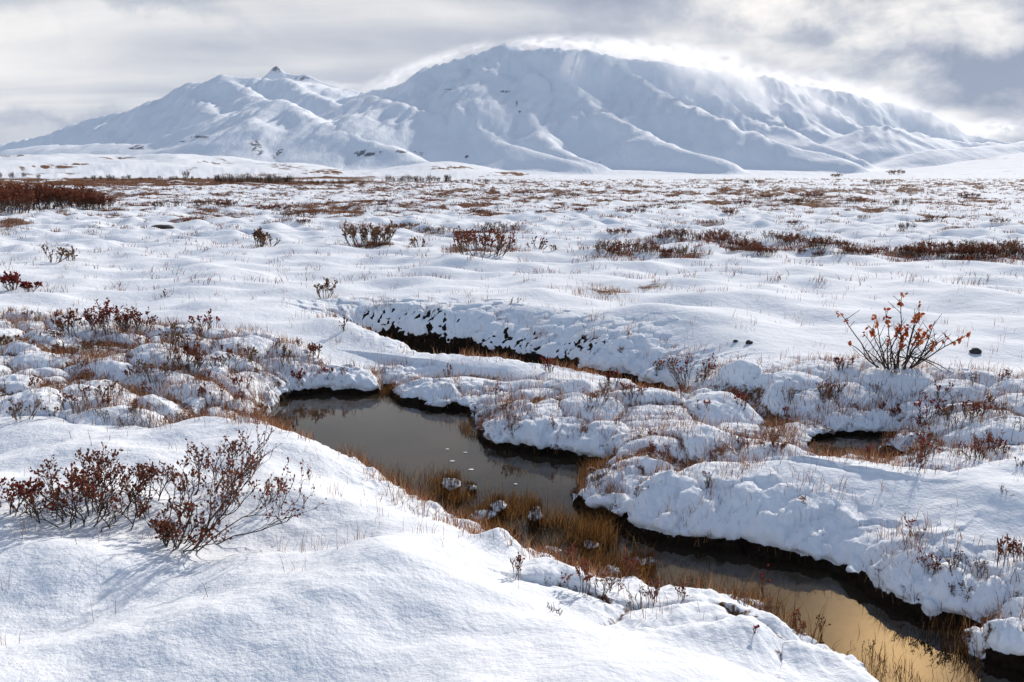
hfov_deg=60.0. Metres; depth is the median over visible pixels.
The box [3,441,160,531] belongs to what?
dwarf birch
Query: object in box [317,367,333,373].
dwarf birch
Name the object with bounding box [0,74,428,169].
mountain
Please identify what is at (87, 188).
dwarf birch
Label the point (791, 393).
birch sprig
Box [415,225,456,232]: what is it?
shrub
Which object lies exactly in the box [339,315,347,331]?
dwarf birch
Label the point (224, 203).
shrub
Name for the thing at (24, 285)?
dwarf birch
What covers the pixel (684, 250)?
shrub
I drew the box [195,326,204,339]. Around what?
birch sprig
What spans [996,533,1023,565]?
birch sprig
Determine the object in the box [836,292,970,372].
willow bush
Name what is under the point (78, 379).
birch sprig
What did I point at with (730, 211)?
shrub
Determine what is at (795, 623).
birch sprig
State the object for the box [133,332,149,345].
birch sprig
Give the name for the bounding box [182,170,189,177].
willow scrub
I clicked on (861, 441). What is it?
water
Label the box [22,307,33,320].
birch sprig
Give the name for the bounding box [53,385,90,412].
dwarf birch
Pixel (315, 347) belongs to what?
dwarf birch
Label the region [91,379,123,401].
dwarf birch
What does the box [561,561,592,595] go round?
birch sprig
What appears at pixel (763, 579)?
dwarf birch
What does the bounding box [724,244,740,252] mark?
shrub
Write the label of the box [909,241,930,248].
shrub
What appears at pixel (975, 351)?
rock
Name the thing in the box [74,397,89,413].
birch sprig
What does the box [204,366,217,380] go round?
birch sprig
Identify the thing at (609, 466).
birch sprig
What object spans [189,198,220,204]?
shrub
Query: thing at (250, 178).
willow scrub
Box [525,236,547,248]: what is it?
dwarf birch
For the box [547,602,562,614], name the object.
dwarf birch
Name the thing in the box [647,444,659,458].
birch sprig
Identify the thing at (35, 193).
dwarf birch
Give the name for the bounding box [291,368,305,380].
dwarf birch
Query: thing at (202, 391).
dwarf birch
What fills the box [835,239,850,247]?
shrub
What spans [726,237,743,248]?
shrub
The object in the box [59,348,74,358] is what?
birch sprig
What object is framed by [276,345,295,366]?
dwarf birch
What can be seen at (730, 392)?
birch sprig
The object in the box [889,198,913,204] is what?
shrub
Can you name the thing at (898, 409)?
dwarf birch
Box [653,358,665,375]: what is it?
dwarf birch
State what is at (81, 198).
dwarf birch
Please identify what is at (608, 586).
birch sprig
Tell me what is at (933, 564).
birch sprig
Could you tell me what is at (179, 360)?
birch sprig
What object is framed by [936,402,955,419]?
birch sprig
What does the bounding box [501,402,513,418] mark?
birch sprig
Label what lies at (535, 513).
snow capped tussock
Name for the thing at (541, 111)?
mountain
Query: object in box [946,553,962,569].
birch sprig
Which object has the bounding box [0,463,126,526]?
dwarf birch
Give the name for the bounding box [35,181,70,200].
dwarf birch
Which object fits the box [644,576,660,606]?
birch sprig
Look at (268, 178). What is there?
willow scrub
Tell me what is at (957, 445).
birch sprig
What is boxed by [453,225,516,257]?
dwarf birch
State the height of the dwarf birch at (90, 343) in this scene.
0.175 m
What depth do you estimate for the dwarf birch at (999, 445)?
5.14 m
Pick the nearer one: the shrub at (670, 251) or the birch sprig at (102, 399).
the birch sprig at (102, 399)
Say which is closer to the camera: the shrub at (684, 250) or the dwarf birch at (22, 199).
the shrub at (684, 250)
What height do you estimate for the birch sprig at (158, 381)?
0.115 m
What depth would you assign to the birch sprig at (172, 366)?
7.15 m
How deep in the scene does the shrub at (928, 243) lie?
17.94 m
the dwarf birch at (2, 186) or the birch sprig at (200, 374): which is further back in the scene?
the dwarf birch at (2, 186)
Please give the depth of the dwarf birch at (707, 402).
6.41 m
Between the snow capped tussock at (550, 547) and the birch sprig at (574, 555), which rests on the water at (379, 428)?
the snow capped tussock at (550, 547)
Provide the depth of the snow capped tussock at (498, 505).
5.00 m
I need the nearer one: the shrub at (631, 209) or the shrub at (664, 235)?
the shrub at (664, 235)
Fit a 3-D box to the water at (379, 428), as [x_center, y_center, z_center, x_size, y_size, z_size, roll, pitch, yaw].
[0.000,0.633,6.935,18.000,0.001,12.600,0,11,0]
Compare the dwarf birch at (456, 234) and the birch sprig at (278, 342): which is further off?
the dwarf birch at (456, 234)
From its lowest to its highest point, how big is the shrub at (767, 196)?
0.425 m
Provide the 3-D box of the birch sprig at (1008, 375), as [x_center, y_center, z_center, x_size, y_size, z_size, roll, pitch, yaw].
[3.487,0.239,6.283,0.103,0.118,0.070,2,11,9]
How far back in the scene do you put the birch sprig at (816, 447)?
5.34 m
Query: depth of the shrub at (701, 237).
19.74 m
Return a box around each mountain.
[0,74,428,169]
[262,66,343,88]
[275,43,1023,174]
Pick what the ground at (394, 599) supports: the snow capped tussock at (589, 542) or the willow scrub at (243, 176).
the willow scrub at (243, 176)
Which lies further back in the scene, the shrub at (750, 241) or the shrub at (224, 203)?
the shrub at (224, 203)
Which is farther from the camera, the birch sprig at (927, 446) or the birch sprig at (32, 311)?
the birch sprig at (32, 311)
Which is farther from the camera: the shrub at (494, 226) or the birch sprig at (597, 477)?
the shrub at (494, 226)
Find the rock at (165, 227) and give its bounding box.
[151,225,173,228]
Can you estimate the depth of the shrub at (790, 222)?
26.47 m
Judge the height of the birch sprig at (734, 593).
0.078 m
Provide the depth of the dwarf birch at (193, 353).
7.34 m
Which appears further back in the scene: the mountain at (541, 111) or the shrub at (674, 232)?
the mountain at (541, 111)
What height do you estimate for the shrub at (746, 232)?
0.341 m
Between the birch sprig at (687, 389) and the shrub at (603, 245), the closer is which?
the birch sprig at (687, 389)
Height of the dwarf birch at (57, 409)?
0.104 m
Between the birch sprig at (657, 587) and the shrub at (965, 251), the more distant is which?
the shrub at (965, 251)
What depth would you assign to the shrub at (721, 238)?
19.06 m
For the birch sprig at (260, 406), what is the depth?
5.67 m
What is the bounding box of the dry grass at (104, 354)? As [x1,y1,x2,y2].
[0,280,1023,644]
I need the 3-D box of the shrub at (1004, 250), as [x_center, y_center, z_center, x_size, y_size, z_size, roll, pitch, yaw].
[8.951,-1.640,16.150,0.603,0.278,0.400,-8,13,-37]
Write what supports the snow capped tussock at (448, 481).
on the water at (379, 428)
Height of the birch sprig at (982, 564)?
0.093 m
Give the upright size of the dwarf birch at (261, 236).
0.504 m
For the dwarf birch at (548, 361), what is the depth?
7.86 m
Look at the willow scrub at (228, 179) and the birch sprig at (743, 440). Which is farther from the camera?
the willow scrub at (228, 179)
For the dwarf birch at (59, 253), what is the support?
on the ground at (394, 599)
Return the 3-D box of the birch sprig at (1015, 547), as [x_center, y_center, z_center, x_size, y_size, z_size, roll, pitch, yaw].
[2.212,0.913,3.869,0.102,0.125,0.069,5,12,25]
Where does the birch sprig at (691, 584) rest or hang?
on the ground at (394, 599)
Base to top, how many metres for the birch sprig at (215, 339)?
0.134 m
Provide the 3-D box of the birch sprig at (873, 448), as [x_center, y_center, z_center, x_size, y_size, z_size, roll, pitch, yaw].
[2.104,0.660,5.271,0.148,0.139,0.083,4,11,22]
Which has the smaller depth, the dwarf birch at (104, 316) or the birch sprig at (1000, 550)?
the birch sprig at (1000, 550)
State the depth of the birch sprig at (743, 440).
5.40 m
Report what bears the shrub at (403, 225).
on the ground at (394, 599)
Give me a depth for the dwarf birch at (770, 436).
5.23 m
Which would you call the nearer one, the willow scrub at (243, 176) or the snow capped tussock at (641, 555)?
the snow capped tussock at (641, 555)
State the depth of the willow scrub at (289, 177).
150.55 m
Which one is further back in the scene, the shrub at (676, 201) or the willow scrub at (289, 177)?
the willow scrub at (289, 177)
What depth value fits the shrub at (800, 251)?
17.43 m
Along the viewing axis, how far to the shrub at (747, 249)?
17.23 m
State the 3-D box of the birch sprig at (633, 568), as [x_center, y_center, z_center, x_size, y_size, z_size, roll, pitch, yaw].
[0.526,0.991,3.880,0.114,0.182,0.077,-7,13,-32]
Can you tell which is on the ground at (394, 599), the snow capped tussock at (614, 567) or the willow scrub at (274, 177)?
the willow scrub at (274, 177)
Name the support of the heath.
on the ground at (394, 599)
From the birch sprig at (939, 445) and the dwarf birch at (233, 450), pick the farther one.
the birch sprig at (939, 445)
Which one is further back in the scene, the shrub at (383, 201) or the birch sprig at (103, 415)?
the shrub at (383, 201)
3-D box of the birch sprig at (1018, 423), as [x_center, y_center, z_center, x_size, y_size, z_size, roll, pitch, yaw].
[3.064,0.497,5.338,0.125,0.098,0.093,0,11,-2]
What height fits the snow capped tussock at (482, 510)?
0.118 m
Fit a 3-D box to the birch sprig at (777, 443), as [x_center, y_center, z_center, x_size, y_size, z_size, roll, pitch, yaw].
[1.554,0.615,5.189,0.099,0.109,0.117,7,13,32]
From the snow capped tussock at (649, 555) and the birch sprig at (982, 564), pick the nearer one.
the birch sprig at (982, 564)
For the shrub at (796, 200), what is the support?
on the ground at (394, 599)
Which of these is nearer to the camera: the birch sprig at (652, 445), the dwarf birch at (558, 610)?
the dwarf birch at (558, 610)
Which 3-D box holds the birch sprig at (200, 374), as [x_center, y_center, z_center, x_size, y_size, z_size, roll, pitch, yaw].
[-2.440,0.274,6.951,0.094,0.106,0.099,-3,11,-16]
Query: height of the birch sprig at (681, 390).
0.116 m
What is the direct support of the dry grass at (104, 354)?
on the ground at (394, 599)
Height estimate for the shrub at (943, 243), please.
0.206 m
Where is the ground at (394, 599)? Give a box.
[0,153,1023,681]
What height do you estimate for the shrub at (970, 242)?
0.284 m
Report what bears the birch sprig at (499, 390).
on the ground at (394, 599)
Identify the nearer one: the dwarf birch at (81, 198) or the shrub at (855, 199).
the dwarf birch at (81, 198)
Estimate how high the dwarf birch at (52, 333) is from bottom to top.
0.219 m
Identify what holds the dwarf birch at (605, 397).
on the ground at (394, 599)
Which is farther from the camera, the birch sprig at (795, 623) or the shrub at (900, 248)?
the shrub at (900, 248)
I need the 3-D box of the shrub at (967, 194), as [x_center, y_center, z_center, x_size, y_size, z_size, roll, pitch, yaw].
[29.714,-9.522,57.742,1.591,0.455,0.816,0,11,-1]
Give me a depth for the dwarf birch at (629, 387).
6.60 m
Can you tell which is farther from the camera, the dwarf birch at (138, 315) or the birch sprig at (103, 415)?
the dwarf birch at (138, 315)
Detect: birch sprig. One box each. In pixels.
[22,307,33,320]
[27,374,49,392]
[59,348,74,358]
[67,381,83,396]
[68,375,82,384]
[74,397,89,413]
[76,358,86,368]
[82,365,94,379]
[92,404,102,415]
[97,395,111,407]
[97,409,109,421]
[102,389,109,406]
[117,414,137,426]
[122,363,138,381]
[129,404,142,418]
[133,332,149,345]
[138,379,152,394]
[138,412,155,427]
[151,402,163,412]
[155,375,166,387]
[160,362,177,371]
[165,406,180,422]
[171,357,182,368]
[189,406,209,416]
[192,323,202,335]
[192,356,203,370]
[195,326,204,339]
[196,370,205,379]
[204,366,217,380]
[207,334,221,347]
[234,389,245,400]
[252,403,267,417]
[273,338,281,345]
[495,386,506,396]
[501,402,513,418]
[506,420,521,431]
[510,552,524,579]
[548,415,554,429]
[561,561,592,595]
[563,541,588,574]
[584,472,600,487]
[593,566,623,596]
[598,379,611,395]
[599,459,611,473]
[603,575,623,592]
[621,582,652,609]
[622,547,641,576]
[632,485,648,497]
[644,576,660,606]
[645,440,663,458]
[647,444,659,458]
[661,444,670,460]
[673,384,685,397]
[673,573,696,587]
[675,581,687,603]
[680,382,691,393]
[695,369,708,385]
[707,448,717,461]
[726,588,741,599]
[728,387,737,398]
[736,590,749,606]
[737,434,748,448]
[750,599,771,611]
[762,596,780,615]
[763,430,780,440]
[769,435,786,455]
[781,387,797,403]
[789,606,806,632]
[810,439,823,455]
[816,376,835,393]
[853,442,879,459]
[869,380,884,393]
[877,442,893,455]
[901,440,917,454]
[905,445,921,459]
[907,410,924,428]
[907,453,927,471]
[916,430,936,447]
[916,441,931,456]
[916,548,941,572]
[922,440,933,454]
[925,561,939,573]
[929,439,945,452]
[934,396,955,415]
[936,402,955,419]
[936,545,966,575]
[943,407,960,427]
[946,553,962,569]
[948,580,973,602]
[950,439,967,452]
[962,371,979,385]
[966,556,988,577]
[970,431,984,448]
[982,393,1006,409]
[982,402,997,411]
[983,429,1006,448]
[995,402,1013,419]
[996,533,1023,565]
[998,367,1012,381]
[1007,536,1023,562]
[1014,415,1023,431]
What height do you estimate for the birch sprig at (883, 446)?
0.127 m
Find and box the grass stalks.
[0,232,1023,647]
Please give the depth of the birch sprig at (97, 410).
5.89 m
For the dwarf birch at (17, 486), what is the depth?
3.79 m
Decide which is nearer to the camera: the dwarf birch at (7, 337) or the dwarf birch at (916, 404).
the dwarf birch at (916, 404)
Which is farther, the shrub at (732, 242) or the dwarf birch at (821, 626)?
the shrub at (732, 242)
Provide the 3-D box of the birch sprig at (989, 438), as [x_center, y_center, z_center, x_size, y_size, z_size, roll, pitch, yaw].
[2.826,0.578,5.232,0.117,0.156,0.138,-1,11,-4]
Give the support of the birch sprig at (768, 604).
on the ground at (394, 599)
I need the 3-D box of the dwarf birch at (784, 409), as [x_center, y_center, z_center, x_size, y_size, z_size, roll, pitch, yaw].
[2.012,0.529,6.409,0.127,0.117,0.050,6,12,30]
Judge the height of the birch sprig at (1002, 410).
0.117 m
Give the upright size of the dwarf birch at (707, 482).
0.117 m
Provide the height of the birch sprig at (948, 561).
0.125 m
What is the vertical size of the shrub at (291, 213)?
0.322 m
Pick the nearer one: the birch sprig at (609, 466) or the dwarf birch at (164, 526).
the dwarf birch at (164, 526)
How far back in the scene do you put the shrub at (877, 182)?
135.13 m
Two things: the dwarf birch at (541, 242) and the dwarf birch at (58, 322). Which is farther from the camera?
the dwarf birch at (541, 242)
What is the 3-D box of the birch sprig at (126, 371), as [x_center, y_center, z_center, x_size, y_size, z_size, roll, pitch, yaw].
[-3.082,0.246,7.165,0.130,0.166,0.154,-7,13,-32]
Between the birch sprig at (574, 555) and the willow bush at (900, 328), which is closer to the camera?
the birch sprig at (574, 555)
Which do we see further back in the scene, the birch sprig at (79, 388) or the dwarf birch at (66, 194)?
the dwarf birch at (66, 194)
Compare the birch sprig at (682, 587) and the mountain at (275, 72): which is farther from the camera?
the mountain at (275, 72)
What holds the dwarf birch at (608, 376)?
on the ground at (394, 599)
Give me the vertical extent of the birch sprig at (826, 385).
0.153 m
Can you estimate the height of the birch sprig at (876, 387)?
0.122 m
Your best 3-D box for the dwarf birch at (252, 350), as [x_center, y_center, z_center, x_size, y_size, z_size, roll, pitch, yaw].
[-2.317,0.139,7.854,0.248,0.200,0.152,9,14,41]
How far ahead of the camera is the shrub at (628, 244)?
18.06 m
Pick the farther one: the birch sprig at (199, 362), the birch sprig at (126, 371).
the birch sprig at (199, 362)
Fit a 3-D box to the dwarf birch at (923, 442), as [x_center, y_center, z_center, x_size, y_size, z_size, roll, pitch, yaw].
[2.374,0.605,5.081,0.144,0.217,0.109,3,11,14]
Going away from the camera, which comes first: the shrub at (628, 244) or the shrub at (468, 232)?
the shrub at (628, 244)
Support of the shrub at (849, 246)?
on the ground at (394, 599)
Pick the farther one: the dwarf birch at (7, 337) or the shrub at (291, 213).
the shrub at (291, 213)
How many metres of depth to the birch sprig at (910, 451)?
5.14 m
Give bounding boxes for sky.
[0,0,1023,144]
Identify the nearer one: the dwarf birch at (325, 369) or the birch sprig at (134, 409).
the birch sprig at (134, 409)
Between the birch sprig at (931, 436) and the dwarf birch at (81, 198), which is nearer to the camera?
the birch sprig at (931, 436)
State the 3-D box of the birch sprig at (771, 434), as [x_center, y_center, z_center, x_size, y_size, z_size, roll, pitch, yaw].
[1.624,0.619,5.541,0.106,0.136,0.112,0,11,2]
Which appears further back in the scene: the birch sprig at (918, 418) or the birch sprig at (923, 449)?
the birch sprig at (918, 418)
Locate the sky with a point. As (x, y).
(63, 63)
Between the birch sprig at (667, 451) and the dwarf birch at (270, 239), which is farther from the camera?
the dwarf birch at (270, 239)
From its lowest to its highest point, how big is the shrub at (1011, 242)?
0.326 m
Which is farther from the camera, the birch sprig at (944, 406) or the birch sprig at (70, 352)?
the birch sprig at (70, 352)
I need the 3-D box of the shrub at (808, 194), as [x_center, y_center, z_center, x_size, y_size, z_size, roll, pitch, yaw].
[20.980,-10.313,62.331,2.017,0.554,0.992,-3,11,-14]
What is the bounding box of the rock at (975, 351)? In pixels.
[969,348,981,353]
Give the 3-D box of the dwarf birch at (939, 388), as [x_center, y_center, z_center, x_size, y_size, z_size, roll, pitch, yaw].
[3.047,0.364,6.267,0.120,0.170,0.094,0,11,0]
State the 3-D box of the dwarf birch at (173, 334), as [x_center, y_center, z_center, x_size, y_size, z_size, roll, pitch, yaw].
[-2.827,-0.011,7.556,0.392,0.370,0.303,7,13,35]
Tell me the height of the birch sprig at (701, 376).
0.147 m
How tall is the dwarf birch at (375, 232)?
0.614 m
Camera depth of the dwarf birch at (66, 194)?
38.96 m
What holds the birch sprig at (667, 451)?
on the ground at (394, 599)
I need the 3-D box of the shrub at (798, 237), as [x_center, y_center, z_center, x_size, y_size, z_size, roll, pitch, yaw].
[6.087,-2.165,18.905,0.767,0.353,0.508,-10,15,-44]
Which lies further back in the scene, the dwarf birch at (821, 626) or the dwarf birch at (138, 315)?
the dwarf birch at (138, 315)
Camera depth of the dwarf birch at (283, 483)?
4.08 m
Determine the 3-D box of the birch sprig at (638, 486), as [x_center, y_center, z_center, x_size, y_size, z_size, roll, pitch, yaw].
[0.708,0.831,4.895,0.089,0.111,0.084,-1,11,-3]
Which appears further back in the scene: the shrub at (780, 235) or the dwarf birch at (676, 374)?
the shrub at (780, 235)
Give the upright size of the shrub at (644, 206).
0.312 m
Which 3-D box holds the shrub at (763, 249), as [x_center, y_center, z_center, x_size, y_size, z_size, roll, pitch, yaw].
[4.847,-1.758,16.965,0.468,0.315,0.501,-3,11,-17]
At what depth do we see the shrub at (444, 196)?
57.01 m
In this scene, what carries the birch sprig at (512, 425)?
on the ground at (394, 599)
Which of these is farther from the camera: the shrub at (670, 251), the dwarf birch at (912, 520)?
the shrub at (670, 251)
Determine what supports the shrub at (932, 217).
on the ground at (394, 599)
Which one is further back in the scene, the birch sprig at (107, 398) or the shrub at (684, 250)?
the shrub at (684, 250)
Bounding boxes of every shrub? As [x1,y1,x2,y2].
[149,197,183,206]
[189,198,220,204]
[214,199,237,207]
[254,203,290,210]
[271,208,320,217]
[296,218,310,223]
[377,198,391,202]
[392,222,419,227]
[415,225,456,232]
[436,194,457,197]
[452,229,479,234]
[474,221,517,231]
[551,192,578,197]
[595,238,618,253]
[605,244,628,254]
[607,227,631,234]
[611,238,641,251]
[618,207,645,212]
[630,243,648,253]
[637,239,664,254]
[640,204,661,207]
[655,232,670,240]
[659,247,679,256]
[660,225,689,239]
[667,200,683,203]
[674,244,697,257]
[675,229,702,239]
[695,233,710,241]
[702,228,729,238]
[711,232,733,242]
[716,231,749,243]
[722,208,739,213]
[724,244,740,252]
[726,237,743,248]
[732,199,751,204]
[739,237,762,251]
[740,236,762,246]
[744,245,759,252]
[753,241,778,256]
[759,194,779,198]
[759,230,790,242]
[773,197,818,202]
[774,232,795,243]
[783,231,809,246]
[786,219,804,224]
[797,246,806,254]
[798,191,822,197]
[801,235,836,249]
[807,235,837,248]
[811,250,826,256]
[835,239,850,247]
[842,243,862,252]
[845,198,864,202]
[845,246,857,253]
[856,247,874,254]
[869,180,883,184]
[872,246,888,251]
[886,169,905,174]
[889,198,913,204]
[895,221,915,228]
[895,243,912,253]
[903,243,930,256]
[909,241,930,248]
[916,246,942,257]
[917,237,941,250]
[924,215,944,219]
[935,245,955,257]
[939,241,973,259]
[940,240,952,245]
[949,238,978,248]
[949,242,977,259]
[956,192,980,197]
[967,241,1000,258]
[975,240,997,246]
[977,239,1004,258]
[990,218,1010,223]
[992,243,1012,257]
[997,237,1019,248]
[1002,242,1023,257]
[1012,245,1023,256]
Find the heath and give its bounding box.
[0,174,1023,292]
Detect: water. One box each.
[267,346,1023,681]
[811,435,891,457]
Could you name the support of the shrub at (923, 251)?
on the ground at (394, 599)
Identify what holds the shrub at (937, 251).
on the ground at (394, 599)
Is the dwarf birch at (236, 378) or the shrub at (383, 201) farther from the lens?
the shrub at (383, 201)
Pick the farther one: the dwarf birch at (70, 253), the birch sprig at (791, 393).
the dwarf birch at (70, 253)
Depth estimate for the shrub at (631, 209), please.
34.87 m
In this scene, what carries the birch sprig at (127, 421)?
on the ground at (394, 599)
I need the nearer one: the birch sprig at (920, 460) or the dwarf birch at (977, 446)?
the birch sprig at (920, 460)
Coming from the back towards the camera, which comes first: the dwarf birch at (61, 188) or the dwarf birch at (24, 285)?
the dwarf birch at (61, 188)
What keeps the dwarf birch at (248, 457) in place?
on the ground at (394, 599)
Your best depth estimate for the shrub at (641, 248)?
16.94 m
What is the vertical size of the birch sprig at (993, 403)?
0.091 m
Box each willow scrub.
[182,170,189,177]
[224,174,234,182]
[238,173,248,181]
[244,173,254,182]
[265,174,272,182]
[267,174,278,182]
[285,173,293,181]
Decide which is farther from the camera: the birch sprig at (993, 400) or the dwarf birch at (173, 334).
the dwarf birch at (173, 334)
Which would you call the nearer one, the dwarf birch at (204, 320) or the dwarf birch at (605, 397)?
the dwarf birch at (605, 397)
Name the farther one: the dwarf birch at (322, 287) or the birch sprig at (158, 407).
the dwarf birch at (322, 287)
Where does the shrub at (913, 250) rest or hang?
on the ground at (394, 599)
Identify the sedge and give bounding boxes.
[327,369,1008,681]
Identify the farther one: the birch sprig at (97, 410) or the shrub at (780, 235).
the shrub at (780, 235)
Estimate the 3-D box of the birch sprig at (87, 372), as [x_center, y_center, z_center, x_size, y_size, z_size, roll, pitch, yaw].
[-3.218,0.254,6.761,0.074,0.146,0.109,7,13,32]
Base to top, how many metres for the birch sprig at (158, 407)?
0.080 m
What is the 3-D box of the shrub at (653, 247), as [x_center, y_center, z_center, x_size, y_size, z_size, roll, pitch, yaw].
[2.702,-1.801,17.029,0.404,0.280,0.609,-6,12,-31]
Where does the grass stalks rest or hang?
on the ground at (394, 599)
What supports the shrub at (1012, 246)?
on the ground at (394, 599)
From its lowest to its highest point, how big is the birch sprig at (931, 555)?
0.111 m
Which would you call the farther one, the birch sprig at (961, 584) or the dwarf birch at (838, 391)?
the dwarf birch at (838, 391)
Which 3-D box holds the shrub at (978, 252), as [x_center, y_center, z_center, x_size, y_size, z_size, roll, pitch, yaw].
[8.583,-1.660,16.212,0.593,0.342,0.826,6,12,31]
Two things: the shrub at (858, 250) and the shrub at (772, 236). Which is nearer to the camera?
the shrub at (858, 250)
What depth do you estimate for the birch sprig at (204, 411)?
6.07 m
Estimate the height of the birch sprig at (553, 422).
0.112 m
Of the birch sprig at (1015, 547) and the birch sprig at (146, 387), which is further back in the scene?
the birch sprig at (146, 387)
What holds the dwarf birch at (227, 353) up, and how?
on the ground at (394, 599)
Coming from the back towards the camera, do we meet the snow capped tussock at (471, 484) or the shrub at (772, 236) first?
the shrub at (772, 236)
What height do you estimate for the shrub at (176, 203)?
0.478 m
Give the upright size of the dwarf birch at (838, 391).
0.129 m
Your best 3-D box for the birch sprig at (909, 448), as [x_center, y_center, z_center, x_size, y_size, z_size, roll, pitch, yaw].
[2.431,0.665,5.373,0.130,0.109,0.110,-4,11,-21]
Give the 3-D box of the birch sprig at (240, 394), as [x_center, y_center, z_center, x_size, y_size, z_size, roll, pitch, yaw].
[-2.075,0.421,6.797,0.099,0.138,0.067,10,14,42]
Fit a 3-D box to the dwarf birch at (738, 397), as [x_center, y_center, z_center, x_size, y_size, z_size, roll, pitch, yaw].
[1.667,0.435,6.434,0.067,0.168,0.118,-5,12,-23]
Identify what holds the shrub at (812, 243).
on the ground at (394, 599)
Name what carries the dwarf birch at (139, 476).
on the ground at (394, 599)
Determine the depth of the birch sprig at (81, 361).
7.36 m
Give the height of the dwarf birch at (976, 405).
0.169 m
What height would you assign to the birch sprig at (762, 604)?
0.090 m
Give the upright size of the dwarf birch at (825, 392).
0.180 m
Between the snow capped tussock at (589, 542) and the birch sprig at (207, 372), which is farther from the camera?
the birch sprig at (207, 372)
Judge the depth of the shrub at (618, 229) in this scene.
22.19 m
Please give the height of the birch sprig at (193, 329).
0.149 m
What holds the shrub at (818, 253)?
on the ground at (394, 599)
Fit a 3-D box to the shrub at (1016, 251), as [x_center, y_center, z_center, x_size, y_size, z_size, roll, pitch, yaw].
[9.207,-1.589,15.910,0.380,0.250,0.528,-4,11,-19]
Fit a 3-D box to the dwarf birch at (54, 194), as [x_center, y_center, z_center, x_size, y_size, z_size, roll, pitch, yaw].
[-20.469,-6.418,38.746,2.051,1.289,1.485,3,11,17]
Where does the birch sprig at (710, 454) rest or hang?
on the ground at (394, 599)
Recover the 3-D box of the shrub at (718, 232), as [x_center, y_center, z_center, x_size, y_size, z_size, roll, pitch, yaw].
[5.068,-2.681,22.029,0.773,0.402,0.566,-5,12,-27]
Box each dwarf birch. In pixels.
[0,180,37,203]
[0,185,36,213]
[0,188,23,210]
[0,270,20,290]
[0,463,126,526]
[0,477,40,515]
[1,334,19,343]
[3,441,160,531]
[6,182,54,210]
[6,396,43,421]
[19,281,42,291]
[24,179,64,208]
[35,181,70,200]
[36,182,86,207]
[39,323,64,348]
[41,244,74,262]
[42,406,58,416]
[50,307,103,336]
[52,186,94,207]
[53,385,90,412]
[57,246,77,260]
[64,180,96,201]
[66,189,106,209]
[74,457,196,529]
[77,430,265,521]
[78,339,111,353]
[83,298,133,334]
[87,190,116,208]
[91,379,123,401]
[110,307,157,334]
[134,355,173,382]
[135,440,326,552]
[153,317,202,362]
[172,340,208,374]
[188,309,219,331]
[197,382,224,405]
[201,406,282,480]
[208,345,247,371]
[229,373,252,388]
[237,346,259,361]
[252,226,269,246]
[254,474,294,510]
[265,236,281,245]
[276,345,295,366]
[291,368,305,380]
[307,342,322,358]
[313,277,337,298]
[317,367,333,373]
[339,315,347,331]
[341,220,395,246]
[408,236,426,247]
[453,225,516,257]
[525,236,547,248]
[541,355,555,371]
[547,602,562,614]
[579,387,609,404]
[604,367,621,385]
[618,377,648,402]
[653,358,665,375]
[664,352,717,387]
[697,399,711,409]
[702,471,712,488]
[718,419,742,439]
[734,389,747,410]
[759,564,774,598]
[764,422,780,446]
[782,407,798,418]
[814,615,830,634]
[817,383,840,401]
[830,383,846,393]
[832,356,854,370]
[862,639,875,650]
[878,400,901,416]
[903,513,927,536]
[913,394,946,425]
[914,427,941,460]
[934,380,953,398]
[958,437,992,459]
[960,399,992,420]
[989,437,1009,454]
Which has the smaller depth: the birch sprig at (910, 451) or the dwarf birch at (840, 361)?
the birch sprig at (910, 451)
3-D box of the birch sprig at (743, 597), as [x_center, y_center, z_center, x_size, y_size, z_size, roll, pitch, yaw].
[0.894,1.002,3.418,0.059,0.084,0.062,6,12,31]
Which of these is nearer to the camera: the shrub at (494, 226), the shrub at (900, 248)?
the shrub at (900, 248)
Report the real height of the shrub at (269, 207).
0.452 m
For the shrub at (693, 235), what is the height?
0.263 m
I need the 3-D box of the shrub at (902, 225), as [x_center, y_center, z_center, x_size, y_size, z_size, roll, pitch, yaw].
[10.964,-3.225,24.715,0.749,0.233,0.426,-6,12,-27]
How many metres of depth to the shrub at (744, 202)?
44.54 m
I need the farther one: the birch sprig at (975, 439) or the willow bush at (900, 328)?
the willow bush at (900, 328)
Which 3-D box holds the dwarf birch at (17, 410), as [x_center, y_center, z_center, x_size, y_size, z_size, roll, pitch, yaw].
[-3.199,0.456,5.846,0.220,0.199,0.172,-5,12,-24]
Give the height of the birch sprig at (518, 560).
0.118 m
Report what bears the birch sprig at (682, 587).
on the ground at (394, 599)
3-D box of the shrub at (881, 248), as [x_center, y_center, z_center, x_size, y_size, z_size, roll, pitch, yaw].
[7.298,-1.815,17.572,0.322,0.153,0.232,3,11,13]
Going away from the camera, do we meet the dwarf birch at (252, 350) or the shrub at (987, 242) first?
the dwarf birch at (252, 350)
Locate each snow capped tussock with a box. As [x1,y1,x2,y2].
[439,469,461,494]
[465,480,476,492]
[470,503,495,522]
[490,490,506,517]
[527,499,542,527]
[541,542,561,557]
[582,533,597,552]
[601,560,622,577]
[629,547,644,571]
[644,550,656,567]
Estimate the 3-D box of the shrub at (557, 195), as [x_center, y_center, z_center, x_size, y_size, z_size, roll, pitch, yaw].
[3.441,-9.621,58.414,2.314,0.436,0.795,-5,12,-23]
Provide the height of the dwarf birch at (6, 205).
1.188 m
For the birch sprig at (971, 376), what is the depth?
6.25 m
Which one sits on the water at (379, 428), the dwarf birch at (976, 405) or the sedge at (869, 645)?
the sedge at (869, 645)
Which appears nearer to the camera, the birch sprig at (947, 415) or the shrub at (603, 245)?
the birch sprig at (947, 415)

